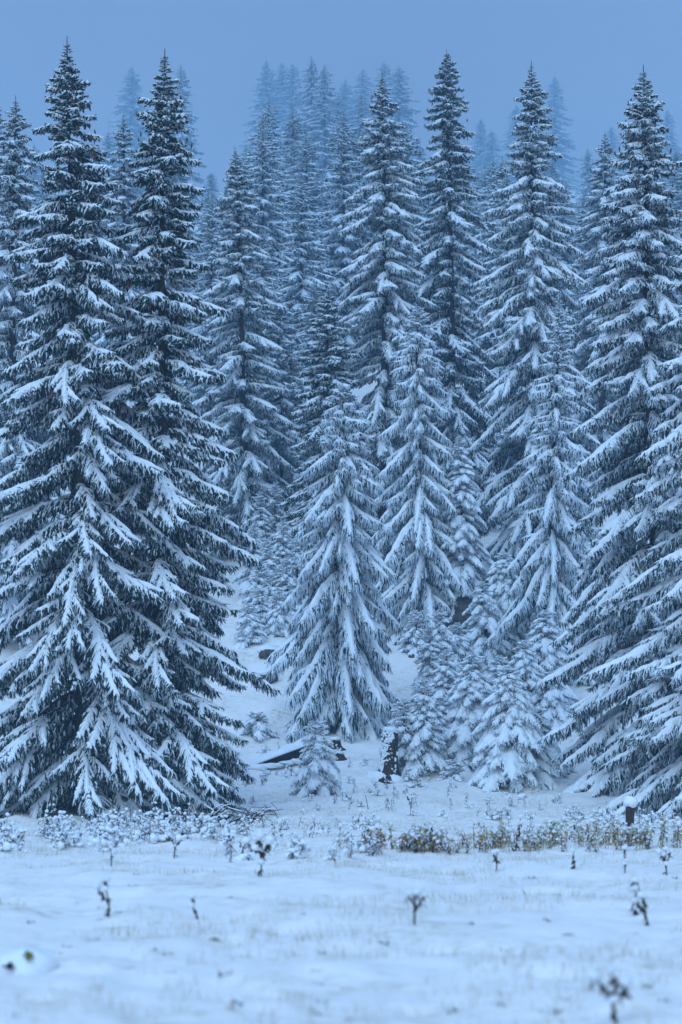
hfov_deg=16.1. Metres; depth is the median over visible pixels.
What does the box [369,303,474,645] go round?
spruce tree
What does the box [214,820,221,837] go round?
snow capped weed
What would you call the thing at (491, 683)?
young spruce
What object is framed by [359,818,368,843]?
withered weed
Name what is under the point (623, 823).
snow capped weed
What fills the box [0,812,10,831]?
snow capped weed
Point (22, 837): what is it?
snow capped weed
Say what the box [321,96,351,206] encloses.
spruce tree
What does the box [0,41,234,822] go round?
spruce tree
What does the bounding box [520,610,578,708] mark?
young spruce
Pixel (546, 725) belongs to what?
young spruce
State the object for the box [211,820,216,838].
snow capped weed
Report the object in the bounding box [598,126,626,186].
spruce tree
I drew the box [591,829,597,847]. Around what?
leafy weed
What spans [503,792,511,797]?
withered weed
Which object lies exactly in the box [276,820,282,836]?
withered weed
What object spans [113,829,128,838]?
snow capped weed
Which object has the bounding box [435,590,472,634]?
rock
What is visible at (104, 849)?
snow capped weed
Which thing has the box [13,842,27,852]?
snow capped weed
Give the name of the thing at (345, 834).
withered weed
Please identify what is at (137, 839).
snow capped weed
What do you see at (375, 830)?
leafy weed
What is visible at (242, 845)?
withered stalk
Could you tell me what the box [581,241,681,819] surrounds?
spruce tree
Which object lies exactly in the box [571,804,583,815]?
snow capped weed
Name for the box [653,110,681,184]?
spruce tree
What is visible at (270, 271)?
spruce tree
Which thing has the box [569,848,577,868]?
withered stalk
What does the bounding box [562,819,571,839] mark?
leafy weed
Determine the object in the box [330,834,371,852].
withered weed
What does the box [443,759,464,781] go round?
young spruce
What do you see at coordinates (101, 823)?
snow capped weed
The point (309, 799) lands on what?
withered weed
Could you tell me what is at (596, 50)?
sky
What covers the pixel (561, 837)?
leafy weed
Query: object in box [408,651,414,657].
rock
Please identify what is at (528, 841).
leafy weed
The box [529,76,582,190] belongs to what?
spruce tree
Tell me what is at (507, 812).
withered weed
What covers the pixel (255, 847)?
withered stalk
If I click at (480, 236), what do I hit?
spruce tree
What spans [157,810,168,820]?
snow capped weed
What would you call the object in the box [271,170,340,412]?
spruce tree
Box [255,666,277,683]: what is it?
rock
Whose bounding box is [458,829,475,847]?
leafy weed
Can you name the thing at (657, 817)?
snow capped weed
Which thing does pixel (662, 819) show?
leafy weed
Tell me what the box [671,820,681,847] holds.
leafy weed
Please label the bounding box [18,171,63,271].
spruce tree
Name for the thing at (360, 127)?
spruce tree
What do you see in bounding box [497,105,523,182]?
spruce tree
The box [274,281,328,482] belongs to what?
spruce tree
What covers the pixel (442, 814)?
withered weed
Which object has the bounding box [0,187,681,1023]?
snow ground
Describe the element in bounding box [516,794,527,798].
withered weed
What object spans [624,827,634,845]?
leafy weed
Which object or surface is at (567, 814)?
snow capped weed
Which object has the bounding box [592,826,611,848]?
leafy weed
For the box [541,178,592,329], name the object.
spruce tree
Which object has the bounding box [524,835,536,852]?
leafy weed
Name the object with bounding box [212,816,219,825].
snow capped weed
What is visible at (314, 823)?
withered weed
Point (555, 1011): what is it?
grass tuft
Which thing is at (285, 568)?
spruce sapling
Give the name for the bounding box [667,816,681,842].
leafy weed
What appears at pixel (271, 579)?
spruce sapling
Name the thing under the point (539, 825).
leafy weed
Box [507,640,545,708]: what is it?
young spruce
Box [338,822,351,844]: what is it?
withered weed
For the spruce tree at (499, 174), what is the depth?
167.28 m
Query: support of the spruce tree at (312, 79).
on the snow ground at (54, 915)
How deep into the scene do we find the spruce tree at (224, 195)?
200.76 m
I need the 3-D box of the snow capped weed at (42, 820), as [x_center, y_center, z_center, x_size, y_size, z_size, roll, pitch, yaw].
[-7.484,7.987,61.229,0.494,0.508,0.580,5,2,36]
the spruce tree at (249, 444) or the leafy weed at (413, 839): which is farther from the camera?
the spruce tree at (249, 444)
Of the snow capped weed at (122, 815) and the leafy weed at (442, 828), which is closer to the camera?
the leafy weed at (442, 828)
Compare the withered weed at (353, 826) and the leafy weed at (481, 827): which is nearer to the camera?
the leafy weed at (481, 827)
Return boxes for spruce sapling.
[231,524,261,604]
[233,604,268,649]
[242,561,270,603]
[243,491,273,569]
[249,588,270,630]
[255,539,282,594]
[259,482,284,553]
[260,587,291,638]
[265,571,280,609]
[267,520,293,586]
[274,507,298,572]
[275,557,301,617]
[280,538,306,603]
[285,578,303,615]
[288,472,307,511]
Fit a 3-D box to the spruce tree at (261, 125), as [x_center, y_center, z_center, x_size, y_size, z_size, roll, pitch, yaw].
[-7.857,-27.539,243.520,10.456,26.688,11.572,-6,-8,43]
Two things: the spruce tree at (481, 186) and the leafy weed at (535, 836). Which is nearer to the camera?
the leafy weed at (535, 836)
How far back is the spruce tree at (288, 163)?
306.08 m
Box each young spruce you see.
[237,711,282,742]
[289,720,341,797]
[387,698,427,776]
[395,610,425,658]
[401,609,458,716]
[401,677,448,778]
[407,626,442,722]
[427,649,458,716]
[434,696,455,762]
[437,651,492,773]
[439,435,493,621]
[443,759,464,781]
[447,622,473,682]
[459,581,517,675]
[466,665,560,792]
[479,677,495,695]
[485,552,533,664]
[488,655,508,682]
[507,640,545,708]
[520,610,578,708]
[530,671,585,737]
[533,708,577,778]
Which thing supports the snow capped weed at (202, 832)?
on the snow ground at (54, 915)
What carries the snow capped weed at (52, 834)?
on the snow ground at (54, 915)
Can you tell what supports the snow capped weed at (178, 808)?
on the snow ground at (54, 915)
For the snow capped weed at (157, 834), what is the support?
on the snow ground at (54, 915)
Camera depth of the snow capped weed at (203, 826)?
60.70 m
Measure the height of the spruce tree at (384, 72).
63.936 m
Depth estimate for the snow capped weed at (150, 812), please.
51.74 m
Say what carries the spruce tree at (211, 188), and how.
on the snow ground at (54, 915)
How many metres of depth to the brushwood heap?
67.48 m
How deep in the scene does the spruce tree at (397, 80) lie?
852.31 m
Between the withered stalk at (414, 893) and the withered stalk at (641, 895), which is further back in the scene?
the withered stalk at (641, 895)
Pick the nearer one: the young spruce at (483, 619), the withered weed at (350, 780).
the withered weed at (350, 780)
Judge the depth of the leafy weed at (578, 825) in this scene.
52.38 m
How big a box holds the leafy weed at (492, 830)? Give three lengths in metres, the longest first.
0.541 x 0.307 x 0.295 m
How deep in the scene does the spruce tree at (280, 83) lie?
1187.70 m
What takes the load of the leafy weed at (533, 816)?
on the snow ground at (54, 915)
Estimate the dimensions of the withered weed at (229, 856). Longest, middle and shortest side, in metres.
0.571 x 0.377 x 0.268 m
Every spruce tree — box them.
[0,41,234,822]
[0,95,73,649]
[0,107,56,609]
[18,145,42,228]
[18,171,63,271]
[47,158,140,388]
[68,48,282,820]
[73,119,167,484]
[100,67,158,192]
[100,132,121,205]
[115,153,145,264]
[127,163,210,341]
[156,64,207,226]
[169,195,246,429]
[178,187,254,389]
[183,190,215,289]
[184,151,296,558]
[195,173,220,223]
[208,228,301,442]
[227,150,286,286]
[234,145,251,196]
[236,131,304,343]
[237,60,282,169]
[239,114,295,287]
[248,300,312,524]
[250,96,286,221]
[263,383,404,743]
[268,289,386,574]
[270,63,299,137]
[271,62,306,168]
[271,108,334,226]
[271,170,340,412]
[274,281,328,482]
[276,141,308,233]
[280,134,350,305]
[290,58,337,207]
[294,111,381,364]
[301,65,348,216]
[309,180,346,314]
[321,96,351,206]
[329,130,388,315]
[333,77,446,585]
[334,79,359,151]
[339,94,370,207]
[344,68,376,154]
[349,126,460,360]
[360,131,387,237]
[364,61,415,158]
[364,116,432,308]
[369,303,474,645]
[381,67,428,175]
[407,164,436,307]
[410,49,504,538]
[412,146,435,218]
[436,161,483,340]
[455,160,526,465]
[457,175,552,463]
[460,163,490,320]
[462,159,516,331]
[464,61,602,613]
[466,120,492,184]
[466,175,484,291]
[476,130,511,185]
[481,290,608,686]
[491,169,575,373]
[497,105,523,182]
[514,195,641,462]
[529,65,681,797]
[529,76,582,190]
[538,169,568,253]
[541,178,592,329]
[546,158,571,253]
[566,134,641,478]
[569,191,599,278]
[573,147,601,239]
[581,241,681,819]
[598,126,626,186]
[641,157,674,272]
[650,173,681,394]
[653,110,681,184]
[665,150,681,254]
[667,152,681,209]
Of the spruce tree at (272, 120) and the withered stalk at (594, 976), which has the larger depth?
the spruce tree at (272, 120)
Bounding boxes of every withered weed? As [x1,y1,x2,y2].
[220,833,236,861]
[223,833,233,855]
[224,822,250,834]
[234,853,254,860]
[239,817,247,835]
[243,796,257,803]
[252,830,265,858]
[255,745,269,753]
[259,772,267,783]
[264,842,276,855]
[268,817,276,834]
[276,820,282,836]
[278,817,289,829]
[285,840,308,858]
[285,843,303,858]
[286,831,307,846]
[286,832,294,854]
[286,840,299,852]
[287,835,304,848]
[301,794,316,800]
[305,821,330,833]
[309,815,322,836]
[321,847,338,860]
[327,837,340,862]
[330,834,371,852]
[332,824,344,847]
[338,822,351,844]
[340,790,352,800]
[341,825,350,847]
[342,835,379,852]
[345,834,354,855]
[347,775,354,783]
[350,809,361,824]
[350,818,362,829]
[353,813,379,825]
[356,799,364,806]
[358,758,373,766]
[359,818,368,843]
[371,788,382,795]
[385,796,389,809]
[403,772,411,780]
[405,777,417,787]
[406,808,422,815]
[417,778,427,786]
[436,772,446,780]
[437,809,447,817]
[484,809,496,819]
[485,795,494,803]
[495,809,500,818]
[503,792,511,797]
[504,799,517,805]
[504,805,511,819]
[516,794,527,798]
[524,810,532,818]
[550,793,562,803]
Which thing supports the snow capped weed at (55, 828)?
on the snow ground at (54, 915)
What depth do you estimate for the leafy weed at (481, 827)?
54.99 m
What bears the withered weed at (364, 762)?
on the snow ground at (54, 915)
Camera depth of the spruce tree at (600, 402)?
162.54 m
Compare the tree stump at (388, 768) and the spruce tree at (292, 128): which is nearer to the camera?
the tree stump at (388, 768)
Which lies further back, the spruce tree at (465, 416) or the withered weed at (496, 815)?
the spruce tree at (465, 416)
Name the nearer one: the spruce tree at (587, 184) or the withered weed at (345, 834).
the withered weed at (345, 834)
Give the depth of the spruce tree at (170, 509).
76.81 m
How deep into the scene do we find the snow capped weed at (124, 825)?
67.09 m
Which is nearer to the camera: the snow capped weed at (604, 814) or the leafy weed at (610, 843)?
the leafy weed at (610, 843)
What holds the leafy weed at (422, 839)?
on the snow ground at (54, 915)
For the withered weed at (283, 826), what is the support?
on the snow ground at (54, 915)
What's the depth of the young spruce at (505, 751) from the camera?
86.20 m
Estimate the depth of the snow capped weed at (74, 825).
67.87 m
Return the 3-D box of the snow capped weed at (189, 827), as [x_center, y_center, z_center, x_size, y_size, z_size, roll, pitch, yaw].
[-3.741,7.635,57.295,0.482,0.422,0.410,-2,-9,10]
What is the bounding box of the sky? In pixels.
[0,0,681,194]
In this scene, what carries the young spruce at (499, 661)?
on the snow ground at (54, 915)
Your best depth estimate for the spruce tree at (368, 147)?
355.81 m
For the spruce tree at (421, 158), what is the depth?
570.45 m
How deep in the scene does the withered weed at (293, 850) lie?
45.12 m
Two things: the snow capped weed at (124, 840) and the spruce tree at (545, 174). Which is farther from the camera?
the spruce tree at (545, 174)
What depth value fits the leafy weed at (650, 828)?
50.55 m
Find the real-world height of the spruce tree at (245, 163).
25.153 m
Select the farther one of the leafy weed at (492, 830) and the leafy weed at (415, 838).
the leafy weed at (492, 830)
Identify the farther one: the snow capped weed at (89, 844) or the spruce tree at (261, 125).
the spruce tree at (261, 125)
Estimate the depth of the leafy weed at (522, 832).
51.54 m
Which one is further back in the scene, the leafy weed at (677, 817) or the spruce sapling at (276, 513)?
the spruce sapling at (276, 513)
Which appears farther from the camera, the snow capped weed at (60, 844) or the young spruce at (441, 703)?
the young spruce at (441, 703)
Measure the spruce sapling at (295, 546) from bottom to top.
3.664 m
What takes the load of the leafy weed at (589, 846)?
on the snow ground at (54, 915)
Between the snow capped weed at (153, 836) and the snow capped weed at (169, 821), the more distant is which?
the snow capped weed at (169, 821)
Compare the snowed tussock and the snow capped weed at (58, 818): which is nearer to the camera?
the snowed tussock
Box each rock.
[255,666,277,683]
[256,644,278,659]
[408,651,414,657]
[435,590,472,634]
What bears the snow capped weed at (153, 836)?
on the snow ground at (54, 915)
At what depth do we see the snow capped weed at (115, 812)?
62.28 m
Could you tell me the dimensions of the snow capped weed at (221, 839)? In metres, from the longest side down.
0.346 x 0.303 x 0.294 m
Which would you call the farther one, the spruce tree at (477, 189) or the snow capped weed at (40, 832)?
the spruce tree at (477, 189)
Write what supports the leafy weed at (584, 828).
on the snow ground at (54, 915)
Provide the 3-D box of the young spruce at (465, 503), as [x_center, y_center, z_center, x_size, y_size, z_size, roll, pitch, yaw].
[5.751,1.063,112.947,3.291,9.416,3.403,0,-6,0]
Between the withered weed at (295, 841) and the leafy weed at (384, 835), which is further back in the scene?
the leafy weed at (384, 835)
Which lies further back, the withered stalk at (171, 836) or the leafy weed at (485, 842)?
the leafy weed at (485, 842)
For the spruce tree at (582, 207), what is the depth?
373.48 m
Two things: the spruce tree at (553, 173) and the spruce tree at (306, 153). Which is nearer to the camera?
the spruce tree at (306, 153)
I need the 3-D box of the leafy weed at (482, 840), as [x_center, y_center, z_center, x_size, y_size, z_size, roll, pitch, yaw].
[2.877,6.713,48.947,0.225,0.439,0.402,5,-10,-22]
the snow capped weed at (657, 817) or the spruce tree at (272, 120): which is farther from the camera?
the spruce tree at (272, 120)
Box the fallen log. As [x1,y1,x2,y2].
[248,738,305,770]
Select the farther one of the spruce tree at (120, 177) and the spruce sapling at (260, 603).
the spruce tree at (120, 177)
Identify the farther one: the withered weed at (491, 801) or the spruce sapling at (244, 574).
the spruce sapling at (244, 574)
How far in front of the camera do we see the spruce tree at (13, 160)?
113.42 m
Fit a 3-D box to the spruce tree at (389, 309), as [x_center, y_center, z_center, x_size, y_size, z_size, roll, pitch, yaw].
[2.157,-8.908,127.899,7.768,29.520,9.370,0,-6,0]
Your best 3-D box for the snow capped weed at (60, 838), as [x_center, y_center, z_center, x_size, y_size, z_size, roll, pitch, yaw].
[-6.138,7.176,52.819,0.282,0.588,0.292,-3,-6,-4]
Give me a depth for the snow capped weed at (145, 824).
52.56 m
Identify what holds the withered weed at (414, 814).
on the snow ground at (54, 915)
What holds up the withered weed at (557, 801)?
on the snow ground at (54, 915)
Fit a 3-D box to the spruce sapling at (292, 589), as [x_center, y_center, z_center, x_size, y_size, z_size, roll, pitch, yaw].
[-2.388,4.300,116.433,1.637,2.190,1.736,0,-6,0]
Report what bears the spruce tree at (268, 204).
on the snow ground at (54, 915)
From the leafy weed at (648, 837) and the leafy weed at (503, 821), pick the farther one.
the leafy weed at (503, 821)
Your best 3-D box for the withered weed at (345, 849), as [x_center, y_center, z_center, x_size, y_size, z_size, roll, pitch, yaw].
[0.406,6.448,46.543,0.762,0.398,0.451,-9,-2,27]
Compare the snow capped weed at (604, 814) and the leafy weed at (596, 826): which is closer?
the leafy weed at (596, 826)
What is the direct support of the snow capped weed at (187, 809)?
on the snow ground at (54, 915)
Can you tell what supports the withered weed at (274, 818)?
on the snow ground at (54, 915)
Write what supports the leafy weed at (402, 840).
on the snow ground at (54, 915)
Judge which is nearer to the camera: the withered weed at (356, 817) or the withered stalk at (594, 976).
the withered stalk at (594, 976)
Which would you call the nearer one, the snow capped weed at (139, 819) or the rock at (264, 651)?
the snow capped weed at (139, 819)
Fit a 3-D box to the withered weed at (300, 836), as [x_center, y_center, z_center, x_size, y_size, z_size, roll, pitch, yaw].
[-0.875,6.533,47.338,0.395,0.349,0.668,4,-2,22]
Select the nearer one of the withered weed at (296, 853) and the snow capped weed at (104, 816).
the withered weed at (296, 853)
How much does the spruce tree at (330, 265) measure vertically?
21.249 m
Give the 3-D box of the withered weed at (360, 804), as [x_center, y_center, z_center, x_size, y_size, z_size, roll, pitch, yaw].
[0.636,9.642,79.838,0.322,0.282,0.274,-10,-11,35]
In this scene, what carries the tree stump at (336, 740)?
on the snow ground at (54, 915)
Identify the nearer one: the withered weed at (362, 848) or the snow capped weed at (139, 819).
the withered weed at (362, 848)
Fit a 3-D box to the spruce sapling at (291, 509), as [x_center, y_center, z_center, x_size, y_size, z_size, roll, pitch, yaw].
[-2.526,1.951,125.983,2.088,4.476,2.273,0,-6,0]
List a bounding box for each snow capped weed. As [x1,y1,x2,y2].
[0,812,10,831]
[0,825,18,836]
[0,826,17,847]
[0,832,12,851]
[4,821,14,843]
[5,827,28,845]
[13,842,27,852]
[34,827,44,836]
[35,824,63,835]
[38,817,55,827]
[41,816,71,830]
[42,814,51,837]
[42,828,54,837]
[43,809,54,830]
[49,821,65,835]
[49,832,67,848]
[49,835,62,842]
[54,827,69,843]
[55,826,66,848]
[57,810,69,822]
[63,815,73,831]
[66,835,83,846]
[68,818,80,827]
[68,831,74,843]
[74,816,83,830]
[74,831,93,847]
[79,827,99,840]
[85,812,91,831]
[89,828,131,846]
[90,826,126,847]
[92,814,107,825]
[95,842,108,852]
[96,822,107,833]
[99,818,104,835]
[105,815,123,832]
[112,832,126,846]
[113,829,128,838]
[114,811,122,826]
[120,807,130,826]
[120,811,133,825]
[122,817,135,829]
[124,828,132,840]
[125,814,137,834]
[132,822,157,834]
[132,824,151,838]
[133,833,143,842]
[134,809,142,830]
[138,811,151,841]
[138,826,148,840]
[145,811,158,840]
[148,821,178,842]
[151,829,160,842]
[153,816,163,828]
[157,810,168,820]
[157,824,183,841]
[166,814,180,829]
[171,807,181,830]
[171,820,178,834]
[174,812,188,835]
[176,812,215,832]
[177,816,196,828]
[178,824,193,837]
[183,802,190,821]
[187,815,207,832]
[198,829,210,837]
[201,824,220,838]
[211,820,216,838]
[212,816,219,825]
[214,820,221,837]
[218,815,232,828]
[218,833,227,843]
[562,811,577,819]
[564,809,574,819]
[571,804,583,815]
[573,807,590,818]
[585,810,598,821]
[586,805,602,813]
[588,817,605,827]
[589,810,605,822]
[598,809,610,818]
[602,813,612,824]
[604,805,615,815]
[612,818,632,830]
[614,815,637,823]
[634,815,647,824]
[638,817,653,831]
[639,814,658,822]
[650,810,671,819]
[655,811,671,822]
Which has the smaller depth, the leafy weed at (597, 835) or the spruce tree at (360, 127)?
the leafy weed at (597, 835)
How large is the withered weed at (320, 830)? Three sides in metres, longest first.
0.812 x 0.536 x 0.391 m
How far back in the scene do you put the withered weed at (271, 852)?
46.89 m
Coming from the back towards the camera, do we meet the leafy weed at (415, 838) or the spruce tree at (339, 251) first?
the spruce tree at (339, 251)
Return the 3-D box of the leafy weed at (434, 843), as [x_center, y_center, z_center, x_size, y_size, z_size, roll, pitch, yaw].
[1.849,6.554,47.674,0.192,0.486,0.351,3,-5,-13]
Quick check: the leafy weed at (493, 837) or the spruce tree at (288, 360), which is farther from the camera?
the spruce tree at (288, 360)
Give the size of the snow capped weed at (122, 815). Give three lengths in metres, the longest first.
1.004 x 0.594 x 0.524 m
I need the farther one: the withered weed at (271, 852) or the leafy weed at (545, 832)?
the leafy weed at (545, 832)
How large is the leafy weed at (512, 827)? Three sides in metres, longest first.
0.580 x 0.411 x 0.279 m
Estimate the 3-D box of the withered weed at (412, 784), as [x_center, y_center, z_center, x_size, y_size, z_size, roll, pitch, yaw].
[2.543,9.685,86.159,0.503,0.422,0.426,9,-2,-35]
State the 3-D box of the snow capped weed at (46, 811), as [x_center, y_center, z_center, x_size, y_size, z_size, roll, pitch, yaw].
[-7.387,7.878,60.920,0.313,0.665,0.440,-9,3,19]
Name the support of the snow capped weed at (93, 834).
on the snow ground at (54, 915)
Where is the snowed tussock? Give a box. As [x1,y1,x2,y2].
[0,946,58,974]
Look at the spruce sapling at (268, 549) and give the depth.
118.15 m
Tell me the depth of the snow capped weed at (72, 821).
59.77 m
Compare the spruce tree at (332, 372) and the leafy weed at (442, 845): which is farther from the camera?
the spruce tree at (332, 372)
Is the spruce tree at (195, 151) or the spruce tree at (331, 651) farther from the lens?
the spruce tree at (195, 151)
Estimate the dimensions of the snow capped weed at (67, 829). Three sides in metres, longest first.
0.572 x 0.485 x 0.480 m
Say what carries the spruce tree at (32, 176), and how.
on the snow ground at (54, 915)
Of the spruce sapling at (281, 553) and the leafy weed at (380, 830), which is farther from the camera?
the spruce sapling at (281, 553)
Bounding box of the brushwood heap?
[182,802,282,824]
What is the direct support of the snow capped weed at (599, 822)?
on the snow ground at (54, 915)
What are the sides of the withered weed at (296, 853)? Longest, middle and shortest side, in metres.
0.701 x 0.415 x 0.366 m
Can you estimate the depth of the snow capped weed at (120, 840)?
52.31 m
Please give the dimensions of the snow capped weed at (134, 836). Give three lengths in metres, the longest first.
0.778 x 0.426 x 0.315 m
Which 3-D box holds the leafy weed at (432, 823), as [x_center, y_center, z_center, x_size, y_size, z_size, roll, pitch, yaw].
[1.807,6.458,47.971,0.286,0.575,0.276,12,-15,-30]
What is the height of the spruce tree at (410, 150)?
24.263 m
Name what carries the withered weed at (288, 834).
on the snow ground at (54, 915)
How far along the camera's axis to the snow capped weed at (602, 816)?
70.75 m
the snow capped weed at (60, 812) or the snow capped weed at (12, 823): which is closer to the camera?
the snow capped weed at (12, 823)
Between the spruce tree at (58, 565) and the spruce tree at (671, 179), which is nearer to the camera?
the spruce tree at (58, 565)
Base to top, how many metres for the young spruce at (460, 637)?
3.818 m
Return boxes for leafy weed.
[365,836,371,855]
[366,827,383,855]
[369,823,387,846]
[370,817,384,841]
[370,825,386,854]
[382,829,388,848]
[385,822,399,849]
[397,832,407,852]
[409,827,419,849]
[410,833,424,852]
[414,830,431,851]
[417,827,427,853]
[421,821,434,848]
[425,822,435,846]
[429,827,445,849]
[429,831,438,852]
[430,830,441,851]
[436,831,448,850]
[444,837,453,854]
[449,828,463,852]
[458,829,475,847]
[462,833,473,853]
[476,820,485,834]
[478,832,486,850]
[481,826,490,851]
[481,833,490,851]
[488,827,497,847]
[490,829,501,848]
[496,820,506,845]
[497,816,510,839]
[502,827,516,848]
[507,826,520,850]
[513,831,520,850]
[520,829,534,850]
[523,834,532,849]
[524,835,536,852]
[526,815,534,837]
[530,824,541,844]
[536,829,544,853]
[541,819,549,836]
[545,826,556,847]
[546,822,564,845]
[546,831,555,848]
[547,820,556,842]
[556,831,567,850]
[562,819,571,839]
[569,820,576,840]
[576,816,596,840]
[576,824,586,846]
[577,821,592,845]
[581,832,593,851]
[590,827,601,844]
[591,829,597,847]
[592,814,600,830]
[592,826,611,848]
[592,838,602,851]
[598,825,607,845]
[602,832,612,844]
[607,817,619,841]
[608,828,629,849]
[612,825,621,844]
[619,827,627,845]
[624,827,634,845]
[630,825,637,842]
[636,829,645,848]
[638,820,651,840]
[639,823,654,847]
[641,827,648,848]
[642,826,653,849]
[647,812,656,832]
[657,817,668,841]
[657,818,671,845]
[657,821,670,848]
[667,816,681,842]
[669,819,681,846]
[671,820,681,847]
[671,827,680,847]
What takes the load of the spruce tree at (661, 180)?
on the snow ground at (54, 915)
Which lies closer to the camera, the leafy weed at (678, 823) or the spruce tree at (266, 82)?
the leafy weed at (678, 823)
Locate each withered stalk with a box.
[93,876,111,916]
[107,841,115,865]
[167,832,183,857]
[187,894,198,918]
[236,836,245,852]
[241,832,275,875]
[405,888,427,924]
[406,792,413,814]
[491,849,500,870]
[517,814,523,835]
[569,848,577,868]
[586,965,633,1023]
[621,845,628,872]
[627,876,640,915]
[630,891,648,925]
[655,846,673,874]
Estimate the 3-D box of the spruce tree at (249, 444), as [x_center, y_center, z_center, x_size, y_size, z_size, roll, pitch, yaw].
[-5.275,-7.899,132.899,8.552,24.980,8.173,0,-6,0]
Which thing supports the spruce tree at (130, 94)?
on the snow ground at (54, 915)
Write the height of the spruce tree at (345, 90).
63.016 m
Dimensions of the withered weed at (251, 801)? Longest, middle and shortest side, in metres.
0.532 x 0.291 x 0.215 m
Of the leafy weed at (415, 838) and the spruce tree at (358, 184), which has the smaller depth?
the leafy weed at (415, 838)
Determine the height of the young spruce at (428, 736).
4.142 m
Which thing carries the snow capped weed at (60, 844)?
on the snow ground at (54, 915)
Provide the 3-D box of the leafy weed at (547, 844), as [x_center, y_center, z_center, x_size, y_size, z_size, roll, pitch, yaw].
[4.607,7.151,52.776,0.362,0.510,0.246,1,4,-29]
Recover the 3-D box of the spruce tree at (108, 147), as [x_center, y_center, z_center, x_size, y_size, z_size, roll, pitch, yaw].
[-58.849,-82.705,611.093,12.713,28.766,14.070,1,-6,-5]
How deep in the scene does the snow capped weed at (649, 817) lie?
69.46 m
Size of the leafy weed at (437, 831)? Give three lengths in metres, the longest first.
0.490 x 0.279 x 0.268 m
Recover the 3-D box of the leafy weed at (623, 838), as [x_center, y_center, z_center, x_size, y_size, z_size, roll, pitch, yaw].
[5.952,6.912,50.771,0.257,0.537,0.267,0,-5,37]
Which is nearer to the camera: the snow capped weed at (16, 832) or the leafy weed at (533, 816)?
the snow capped weed at (16, 832)
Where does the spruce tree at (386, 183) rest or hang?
on the snow ground at (54, 915)
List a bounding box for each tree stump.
[328,737,345,750]
[335,751,346,760]
[363,726,404,783]
[623,796,637,826]
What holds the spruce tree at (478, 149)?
on the snow ground at (54, 915)
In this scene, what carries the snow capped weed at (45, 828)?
on the snow ground at (54, 915)
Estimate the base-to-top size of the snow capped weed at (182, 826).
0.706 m
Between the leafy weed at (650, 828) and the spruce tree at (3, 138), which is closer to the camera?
the leafy weed at (650, 828)
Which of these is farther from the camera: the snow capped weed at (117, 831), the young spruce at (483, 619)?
the young spruce at (483, 619)
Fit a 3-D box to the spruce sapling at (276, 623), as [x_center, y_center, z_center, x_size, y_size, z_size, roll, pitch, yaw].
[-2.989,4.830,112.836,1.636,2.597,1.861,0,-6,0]
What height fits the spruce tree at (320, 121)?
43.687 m
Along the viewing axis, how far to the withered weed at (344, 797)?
81.16 m
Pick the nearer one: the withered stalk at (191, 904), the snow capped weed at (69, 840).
the withered stalk at (191, 904)
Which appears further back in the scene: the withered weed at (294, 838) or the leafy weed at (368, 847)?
the withered weed at (294, 838)
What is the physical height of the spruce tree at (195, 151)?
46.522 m
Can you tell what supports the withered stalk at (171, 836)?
on the snow ground at (54, 915)
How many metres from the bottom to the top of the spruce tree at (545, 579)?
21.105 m
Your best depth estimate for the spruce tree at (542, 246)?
207.71 m
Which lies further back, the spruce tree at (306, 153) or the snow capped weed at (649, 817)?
the spruce tree at (306, 153)
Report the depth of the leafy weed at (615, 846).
50.74 m
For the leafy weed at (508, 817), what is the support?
on the snow ground at (54, 915)
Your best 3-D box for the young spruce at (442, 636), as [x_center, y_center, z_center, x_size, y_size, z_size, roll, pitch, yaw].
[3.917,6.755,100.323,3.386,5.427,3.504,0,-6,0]
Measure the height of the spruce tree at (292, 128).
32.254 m
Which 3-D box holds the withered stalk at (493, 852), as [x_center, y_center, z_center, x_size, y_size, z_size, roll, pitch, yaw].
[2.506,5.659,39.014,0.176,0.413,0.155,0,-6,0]
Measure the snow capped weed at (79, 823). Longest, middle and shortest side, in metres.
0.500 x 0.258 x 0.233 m
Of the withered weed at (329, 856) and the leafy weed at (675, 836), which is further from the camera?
the leafy weed at (675, 836)
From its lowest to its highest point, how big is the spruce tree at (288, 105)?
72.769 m
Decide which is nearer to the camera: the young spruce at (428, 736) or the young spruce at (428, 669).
the young spruce at (428, 736)
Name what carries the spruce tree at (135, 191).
on the snow ground at (54, 915)
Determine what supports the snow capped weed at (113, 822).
on the snow ground at (54, 915)
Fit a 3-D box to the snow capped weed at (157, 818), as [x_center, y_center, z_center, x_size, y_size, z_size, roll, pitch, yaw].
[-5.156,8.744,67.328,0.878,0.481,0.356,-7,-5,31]
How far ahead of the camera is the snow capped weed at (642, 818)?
69.38 m
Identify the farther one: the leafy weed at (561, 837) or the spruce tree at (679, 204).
the spruce tree at (679, 204)
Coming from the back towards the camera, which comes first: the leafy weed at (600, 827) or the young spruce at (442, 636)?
the young spruce at (442, 636)
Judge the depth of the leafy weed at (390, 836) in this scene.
47.83 m
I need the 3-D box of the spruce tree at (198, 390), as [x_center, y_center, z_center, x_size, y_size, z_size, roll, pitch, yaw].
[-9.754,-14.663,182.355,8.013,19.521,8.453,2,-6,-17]
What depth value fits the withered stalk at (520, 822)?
58.00 m
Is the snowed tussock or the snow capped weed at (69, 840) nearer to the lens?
the snowed tussock
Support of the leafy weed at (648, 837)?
on the snow ground at (54, 915)
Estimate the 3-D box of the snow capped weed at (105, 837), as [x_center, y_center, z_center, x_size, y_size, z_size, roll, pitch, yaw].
[-4.985,7.034,51.804,0.952,0.521,0.386,15,-11,-39]
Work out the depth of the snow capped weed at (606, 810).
75.82 m
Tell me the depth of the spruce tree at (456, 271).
275.95 m
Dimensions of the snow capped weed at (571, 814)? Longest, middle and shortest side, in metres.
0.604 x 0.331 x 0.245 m
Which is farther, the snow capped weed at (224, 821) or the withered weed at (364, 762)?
the withered weed at (364, 762)

